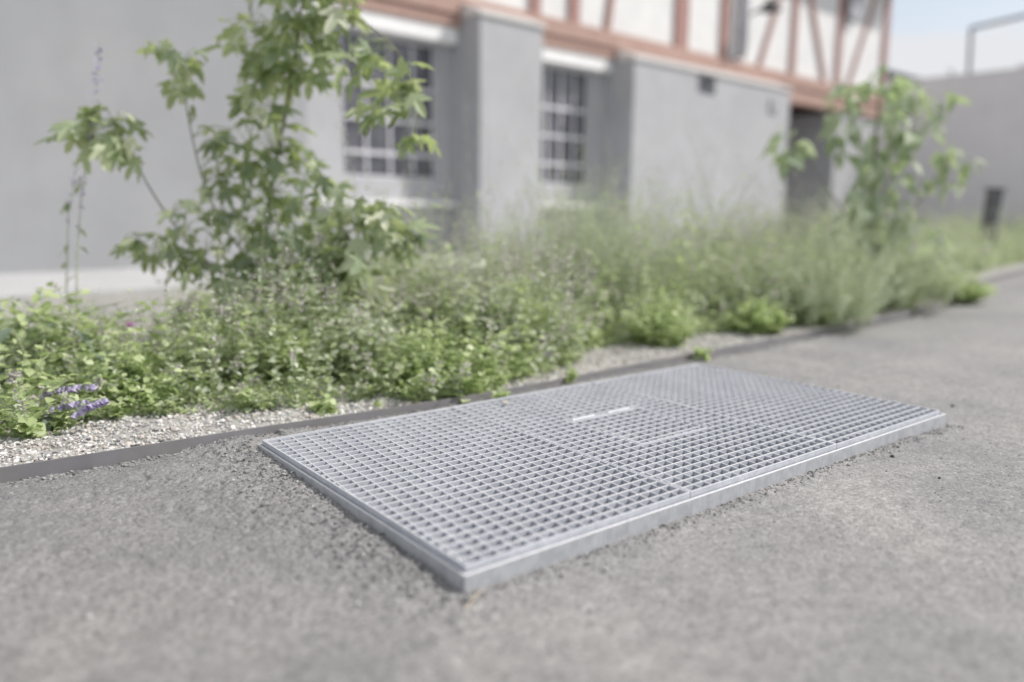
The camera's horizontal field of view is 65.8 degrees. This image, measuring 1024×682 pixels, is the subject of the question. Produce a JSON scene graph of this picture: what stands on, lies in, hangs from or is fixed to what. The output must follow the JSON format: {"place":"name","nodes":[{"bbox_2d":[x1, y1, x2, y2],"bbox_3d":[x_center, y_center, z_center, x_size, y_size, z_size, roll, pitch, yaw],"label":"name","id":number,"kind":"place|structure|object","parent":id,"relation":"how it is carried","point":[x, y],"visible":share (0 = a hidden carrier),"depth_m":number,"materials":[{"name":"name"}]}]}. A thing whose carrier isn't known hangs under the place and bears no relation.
{"place":"outdoors","nodes":[
{"label":"outdoors","id":0,"kind":"place"},
{"bbox_2d":[244,280,261,334],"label":"flower","id":1,"kind":"object","parent":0,"point":[253,294],"visible":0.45,"depth_m":3.00,"materials":[{"name":"plant"}]},
{"bbox_2d":[0,242,762,300],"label":"concrete path","id":2,"kind":"structure","parent":0,"point":[104,281],"depth_m":5.76,"materials":[{"name":"grey concrete"}]},
{"bbox_2d":[0,0,891,273],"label":"timber framed building","id":3,"kind":"structure","parent":0,"point":[755,73],"depth_m":9.62,"materials":[{"name":"grey paint"}]},
{"bbox_2d":[341,31,434,179],"bbox_3d":[-1.438,-2.704,9.232,1.300,1.580,0.060,-8,13,-42],"label":"window","id":4,"kind":"structure","parent":3,"relation":"in","point":[376,151],"depth_m":9.25,"materials":[{"name":"glass"}]},
{"bbox_2d":[541,65,587,184],"bbox_3d":[0.668,-3.003,11.131,1.080,1.580,0.060,-8,13,-42],"label":"window","id":5,"kind":"structure","parent":3,"relation":"in","point":[563,92],"depth_m":11.17,"materials":[{"name":"glass"}]},
{"bbox_2d":[0,273,1023,681],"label":"asphalt ground","id":6,"kind":"structure","parent":0,"point":[200,571],"depth_m":1.34,"materials":[{"name":"grey asphalt"}]},
{"bbox_2d":[464,590,481,609],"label":"dry stalk","id":7,"kind":"object","parent":6,"relation":"on","point":[475,596],"visible":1,"depth_m":1.25,"materials":[{"name":"plant"}]},
{"bbox_2d":[490,389,510,398],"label":"seedling","id":8,"kind":"object","parent":6,"relation":"on","point":[498,394],"visible":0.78,"depth_m":2.50,"materials":[{"name":"green plant"}]},
{"bbox_2d":[0,269,1023,482],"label":"steel edging","id":9,"kind":"object","parent":6,"relation":"on","point":[13,473],"visible":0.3,"depth_m":2.23,"materials":[{"name":"grey metal"}]},
{"bbox_2d":[0,314,1023,681],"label":"asphalt grit","id":10,"kind":"object","parent":6,"relation":"on","point":[390,544],"visible":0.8,"depth_m":1.64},
{"bbox_2d":[257,412,945,591],"bbox_3d":[0.321,0.299,2.162,1.724,0.130,0.901,-7,12,-38],"label":"grate frame","id":11,"kind":"object","parent":6,"relation":"on","point":[532,561],"visible":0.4,"depth_m":1.54,"materials":[{"name":"metal"}]},
{"bbox_2d":[262,407,689,573],"bbox_3d":[-0.127,0.296,1.802,0.564,0.036,0.881,-7,12,-38],"label":"grating panel","id":12,"kind":"object","parent":11,"relation":"on","point":[464,492],"visible":0.83,"depth_m":1.69,"materials":[{"name":"metal"}]},
{"bbox_2d":[452,382,836,498],"bbox_3d":[0.317,0.242,2.148,0.564,0.037,0.881,-7,12,-38],"label":"grating panel","id":13,"kind":"object","parent":11,"relation":"on","point":[720,451],"visible":0.72,"depth_m":2.02,"materials":[{"name":"metal"}]},
{"bbox_2d":[569,407,707,444],"bbox_3d":[0.339,0.238,2.150,0.260,0.034,0.271,-7,12,-38],"label":"hatch panel","id":14,"kind":"object","parent":13,"relation":"attached to","point":[638,426],"visible":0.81,"depth_m":2.15,"materials":[{"name":"metal"}]},
{"bbox_2d":[593,363,939,449],"bbox_3d":[0.760,0.189,2.494,0.564,0.036,0.881,-7,12,-38],"label":"grating panel","id":15,"kind":"object","parent":11,"relation":"on","point":[841,419],"visible":0.76,"depth_m":2.42,"materials":[{"name":"metal"}]},
{"bbox_2d":[691,346,712,360],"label":"seedling","id":16,"kind":"object","parent":6,"relation":"on","point":[702,353],"visible":1,"depth_m":3.24,"materials":[{"name":"green plant"}]},
{"bbox_2d":[885,69,920,81],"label":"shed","id":17,"kind":"structure","parent":6,"relation":"on","point":[891,74],"depth_m":20.70,"materials":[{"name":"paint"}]},
{"bbox_2d":[875,64,1023,230],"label":"yard wall","id":18,"kind":"structure","parent":6,"relation":"on","point":[987,127],"depth_m":17.37,"materials":[{"name":"paint"}]},
{"bbox_2d":[967,14,1023,73],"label":"pipe frame","id":19,"kind":"object","parent":18,"relation":"on","point":[970,42],"visible":1,"depth_m":17.26,"materials":[{"name":"grey metal"}]},
{"bbox_2d":[0,258,1023,466],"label":"gravel bed ground","id":20,"kind":"structure","parent":0,"point":[139,297],"depth_m":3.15,"materials":[{"name":"grey gravel"}]},
{"bbox_2d":[5,368,23,400],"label":"bellflower stem","id":21,"kind":"object","parent":20,"relation":"on","point":[12,377],"visible":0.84,"depth_m":2.14,"materials":[{"name":"white plant"}]},
{"bbox_2d":[0,299,76,388],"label":"herb bush","id":22,"kind":"object","parent":20,"relation":"on","point":[10,341],"visible":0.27,"depth_m":2.58,"materials":[{"name":"green plant"}]},
{"bbox_2d":[12,382,96,409],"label":"bellflower stem","id":23,"kind":"object","parent":20,"relation":"on","point":[71,387],"visible":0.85,"depth_m":2.12,"materials":[{"name":"purple plant"}]},
{"bbox_2d":[28,397,92,419],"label":"bellflower stem","id":24,"kind":"object","parent":20,"relation":"on","point":[70,404],"visible":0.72,"depth_m":2.08,"materials":[{"name":"purple plant"}]},
{"bbox_2d":[26,403,100,430],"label":"broad leaved plant","id":25,"kind":"object","parent":20,"relation":"on","point":[45,420],"visible":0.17,"depth_m":2.08,"materials":[{"name":"green plant"}]},
{"bbox_2d":[0,281,130,383],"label":"herb bush","id":26,"kind":"object","parent":20,"relation":"on","point":[21,316],"visible":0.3,"depth_m":2.67,"materials":[{"name":"green plant"}]},
{"bbox_2d":[0,323,132,392],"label":"broad leaved plant","id":27,"kind":"object","parent":20,"relation":"on","point":[4,333],"visible":0.47,"depth_m":2.42,"materials":[{"name":"green plant"}]},
{"bbox_2d":[55,162,79,313],"bbox_3d":[-1.716,-0.312,3.068,0.144,0.759,0.068,-26,28,-69],"label":"flower spike","id":28,"kind":"object","parent":20,"relation":"on","point":[66,207],"visible":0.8,"depth_m":3.05,"materials":[{"name":"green plant"}]},
{"bbox_2d":[13,299,133,330],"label":"grass tuft","id":29,"kind":"object","parent":20,"relation":"on","point":[90,310],"visible":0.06,"depth_m":2.96,"materials":[{"name":"green plant"}]},
{"bbox_2d":[53,396,109,434],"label":"bellflower stem","id":30,"kind":"object","parent":20,"relation":"on","point":[93,404],"visible":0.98,"depth_m":2.03,"materials":[{"name":"purple plant"}]},
{"bbox_2d":[0,295,166,399],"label":"grass tuft","id":31,"kind":"object","parent":20,"relation":"on","point":[25,348],"visible":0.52,"depth_m":2.52,"materials":[{"name":"green plant"}]},
{"bbox_2d":[64,40,102,308],"bbox_3d":[-1.589,-0.520,2.961,0.089,1.208,0.211,8,12,39],"label":"flower spike","id":32,"kind":"object","parent":20,"relation":"on","point":[82,231],"visible":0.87,"depth_m":2.95,"materials":[{"name":"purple plant"}]},
{"bbox_2d":[87,374,104,413],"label":"bellflower stem","id":33,"kind":"object","parent":20,"relation":"on","point":[99,380],"visible":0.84,"depth_m":2.19,"materials":[{"name":"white plant"}]},
{"bbox_2d":[49,300,190,368],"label":"grass tuft","id":34,"kind":"object","parent":20,"relation":"on","point":[113,324],"visible":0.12,"depth_m":2.73,"materials":[{"name":"green plant"}]},
{"bbox_2d":[126,321,133,335],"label":"flower","id":35,"kind":"object","parent":20,"relation":"on","point":[130,324],"visible":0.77,"depth_m":2.75,"materials":[{"name":"pink plant"}]},
{"bbox_2d":[70,339,195,407],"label":"herb bush","id":36,"kind":"object","parent":20,"relation":"on","point":[138,370],"visible":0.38,"depth_m":2.33,"materials":[{"name":"green plant"}]},
{"bbox_2d":[148,314,265,388],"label":"herb bush","id":37,"kind":"object","parent":20,"relation":"on","point":[226,345],"visible":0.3,"depth_m":2.55,"materials":[{"name":"green plant"}]},
{"bbox_2d":[161,285,264,333],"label":"herb bush","id":38,"kind":"object","parent":20,"relation":"on","point":[181,311],"visible":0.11,"depth_m":3.43,"materials":[{"name":"green plant"}]},
{"bbox_2d":[135,288,299,359],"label":"grass tuft","id":39,"kind":"object","parent":20,"relation":"on","point":[207,311],"visible":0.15,"depth_m":3.04,"materials":[{"name":"green plant"}]},
{"bbox_2d":[32,0,441,328],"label":"leafy sapling","id":40,"kind":"object","parent":20,"relation":"on","point":[266,69],"visible":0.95,"depth_m":3.00,"materials":[{"name":"green plant"}]},
{"bbox_2d":[239,319,339,386],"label":"herb bush","id":41,"kind":"object","parent":20,"relation":"on","point":[283,367],"visible":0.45,"depth_m":2.58,"materials":[{"name":"green plant"}]},
{"bbox_2d":[261,283,381,346],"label":"herb bush","id":42,"kind":"object","parent":20,"relation":"on","point":[332,313],"visible":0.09,"depth_m":3.34,"materials":[{"name":"green plant"}]},
{"bbox_2d":[308,393,340,416],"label":"seedling","id":43,"kind":"object","parent":20,"relation":"on","point":[320,409],"visible":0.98,"depth_m":2.30,"materials":[{"name":"green plant"}]},
{"bbox_2d":[350,317,356,338],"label":"flower","id":44,"kind":"object","parent":20,"relation":"on","point":[352,323],"visible":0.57,"depth_m":2.70,"materials":[{"name":"plant"}]},
{"bbox_2d":[303,295,423,379],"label":"herb bush","id":45,"kind":"object","parent":20,"relation":"on","point":[344,358],"visible":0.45,"depth_m":2.70,"materials":[{"name":"green plant"}]},
{"bbox_2d":[373,397,382,406],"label":"seedling","id":46,"kind":"object","parent":20,"relation":"on","point":[378,403],"visible":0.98,"depth_m":2.39,"materials":[{"name":"green plant"}]},
{"bbox_2d":[341,249,427,327],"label":"herb bush","id":47,"kind":"object","parent":20,"relation":"on","point":[388,267],"visible":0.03,"depth_m":3.87,"materials":[{"name":"green plant"}]},
{"bbox_2d":[352,315,493,390],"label":"leafy clump","id":48,"kind":"object","parent":20,"relation":"on","point":[425,345],"visible":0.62,"depth_m":2.60,"materials":[{"name":"green plant"}]},
{"bbox_2d":[382,245,477,339],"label":"herb bush","id":49,"kind":"object","parent":20,"relation":"on","point":[441,269],"visible":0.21,"depth_m":3.42,"materials":[{"name":"green plant"}]},
{"bbox_2d":[430,258,538,364],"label":"herb bush","id":50,"kind":"object","parent":20,"relation":"on","point":[492,317],"visible":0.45,"depth_m":3.00,"materials":[{"name":"green plant"}]},
{"bbox_2d":[435,208,581,324],"bbox_3d":[-0.040,-0.327,3.709,0.715,0.607,0.716,-7,12,-38],"label":"feathery perennial","id":51,"kind":"object","parent":20,"relation":"on","point":[485,257],"visible":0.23,"depth_m":3.62,"materials":[{"name":"green plant"}]},
{"bbox_2d":[0,63,1023,438],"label":"ground cover","id":52,"kind":"object","parent":20,"relation":"on","point":[1004,249],"visible":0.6,"depth_m":2.96,"materials":[{"name":"green plant"}]},
{"bbox_2d":[495,279,577,353],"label":"herb bush","id":53,"kind":"object","parent":20,"relation":"on","point":[543,319],"visible":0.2,"depth_m":3.21,"materials":[{"name":"green plant"}]},
{"bbox_2d":[440,185,652,325],"bbox_3d":[0.105,-0.432,4.002,1.039,0.719,1.148,-7,12,-38],"label":"feathery perennial","id":54,"kind":"object","parent":20,"relation":"on","point":[562,245],"visible":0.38,"depth_m":3.84,"materials":[{"name":"green plant"}]},
{"bbox_2d":[546,351,550,380],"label":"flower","id":55,"kind":"object","parent":20,"relation":"on","point":[548,353],"visible":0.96,"depth_m":2.72,"materials":[{"name":"plant"}]},
{"bbox_2d":[563,368,577,383],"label":"seedling","id":56,"kind":"object","parent":20,"relation":"on","point":[572,375],"visible":1,"depth_m":2.76,"materials":[{"name":"green plant"}]},
{"bbox_2d":[536,316,605,346],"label":"leafy clump","id":57,"kind":"object","parent":20,"relation":"on","point":[583,333],"visible":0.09,"depth_m":3.37,"materials":[{"name":"green plant"}]},
{"bbox_2d":[504,134,689,294],"bbox_3d":[0.419,-0.597,4.280,0.973,0.957,1.095,1,10,4],"label":"feathery perennial","id":58,"kind":"object","parent":20,"relation":"on","point":[574,225],"visible":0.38,"depth_m":4.11,"materials":[{"name":"green plant"}]},
{"bbox_2d":[570,259,646,326],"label":"herb bush","id":59,"kind":"object","parent":20,"relation":"on","point":[624,302],"visible":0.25,"depth_m":3.90,"materials":[{"name":"green plant"}]},
{"bbox_2d":[522,167,719,321],"bbox_3d":[0.526,-0.484,4.091,0.978,0.800,0.983,-7,12,-38],"label":"feathery perennial","id":60,"kind":"object","parent":20,"relation":"on","point":[623,267],"visible":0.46,"depth_m":4.02,"materials":[{"name":"green plant"}]},
{"bbox_2d":[572,165,714,308],"bbox_3d":[0.754,-0.619,4.666,0.920,0.879,0.697,0,10,-5],"label":"feathery perennial","id":61,"kind":"object","parent":20,"relation":"on","point":[635,218],"visible":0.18,"depth_m":4.56,"materials":[{"name":"green plant"}]},
{"bbox_2d":[612,282,707,347],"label":"leafy clump","id":62,"kind":"object","parent":20,"relation":"on","point":[662,333],"visible":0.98,"depth_m":3.44,"materials":[{"name":"green plant"}]},
{"bbox_2d":[623,186,704,280],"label":"feathery perennial","id":63,"kind":"object","parent":20,"relation":"on","point":[663,233],"visible":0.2,"depth_m":4.92,"materials":[{"name":"green plant"}]},
{"bbox_2d":[652,254,705,314],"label":"grass tuft","id":64,"kind":"object","parent":20,"relation":"on","point":[680,280],"visible":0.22,"depth_m":4.33,"materials":[{"name":"green plant"}]},
{"bbox_2d":[627,269,753,323],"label":"feathery perennial","id":65,"kind":"object","parent":20,"relation":"on","point":[689,296],"visible":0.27,"depth_m":4.13,"materials":[{"name":"green plant"}]},
{"bbox_2d":[719,296,794,334],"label":"leafy clump","id":66,"kind":"object","parent":20,"relation":"on","point":[762,320],"visible":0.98,"depth_m":3.82,"materials":[{"name":"green plant"}]},
{"bbox_2d":[691,241,835,319],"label":"feathery perennial","id":67,"kind":"object","parent":20,"relation":"on","point":[779,299],"visible":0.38,"depth_m":4.19,"materials":[{"name":"green plant"}]},
{"bbox_2d":[748,257,821,295],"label":"herb bush","id":68,"kind":"object","parent":20,"relation":"on","point":[778,273],"depth_m":4.83,"materials":[{"name":"green plant"}]},
{"bbox_2d":[797,306,844,324],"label":"leafy clump","id":69,"kind":"object","parent":20,"relation":"on","point":[823,318],"visible":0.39,"depth_m":4.19,"materials":[{"name":"green plant"}]},
{"bbox_2d":[716,192,930,319],"bbox_3d":[1.762,-0.513,4.611,1.062,0.708,1.230,0,10,-3],"label":"feathery perennial","id":70,"kind":"object","parent":20,"relation":"on","point":[830,252],"visible":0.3,"depth_m":4.47,"materials":[{"name":"green plant"}]},
{"bbox_2d":[756,232,936,330],"bbox_3d":[1.679,-0.339,4.238,0.789,0.486,0.833,0,10,-1],"label":"feathery perennial","id":71,"kind":"object","parent":20,"relation":"on","point":[842,306],"visible":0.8,"depth_m":4.09,"materials":[{"name":"green plant"}]},
{"bbox_2d":[771,192,963,313],"bbox_3d":[2.218,-0.559,4.885,1.136,0.714,1.156,-7,12,-38],"label":"feathery perennial","id":72,"kind":"object","parent":20,"relation":"on","point":[902,274],"visible":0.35,"depth_m":4.75,"materials":[{"name":"green plant"}]},
{"bbox_2d":[757,63,988,279],"bbox_3d":[2.212,-0.958,4.919,1.356,1.507,0.668,-2,10,-13],"label":"pale leaved sapling","id":73,"kind":"object","parent":20,"relation":"on","point":[899,105],"visible":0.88,"depth_m":4.94,"materials":[{"name":"green plant"}]},
{"bbox_2d":[856,252,933,303],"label":"herb bush","id":74,"kind":"object","parent":20,"relation":"on","point":[906,278],"visible":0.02,"depth_m":5.17,"materials":[{"name":"green plant"}]},
{"bbox_2d":[904,304,916,311],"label":"seedling","id":75,"kind":"object","parent":20,"relation":"on","point":[909,306],"visible":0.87,"depth_m":4.82,"materials":[{"name":"green plant"}]},
{"bbox_2d":[831,224,1001,310],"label":"feathery perennial","id":76,"kind":"object","parent":20,"relation":"on","point":[933,290],"visible":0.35,"depth_m":4.82,"materials":[{"name":"green plant"}]},
{"bbox_2d":[911,252,970,287],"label":"herb bush","id":77,"kind":"object","parent":20,"relation":"on","point":[957,268],"visible":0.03,"depth_m":5.87,"materials":[{"name":"green plant"}]},
{"bbox_2d":[922,272,999,303],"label":"leafy clump","id":78,"kind":"object","parent":20,"relation":"on","point":[972,294],"visible":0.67,"depth_m":5.38,"materials":[{"name":"green plant"}]},
{"bbox_2d":[979,188,1006,244],"bbox_3d":[6.039,-1.420,10.023,0.412,1.018,0.246,-7,12,-38],"label":"bollard","id":79,"kind":"object","parent":20,"relation":"on","point":[993,203],"visible":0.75,"depth_m":9.93,"materials":[{"name":"metal"}]},
{"bbox_2d":[886,0,1023,81],"label":"sky","id":80,"kind":"structure","parent":0,"point":[928,38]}
]}

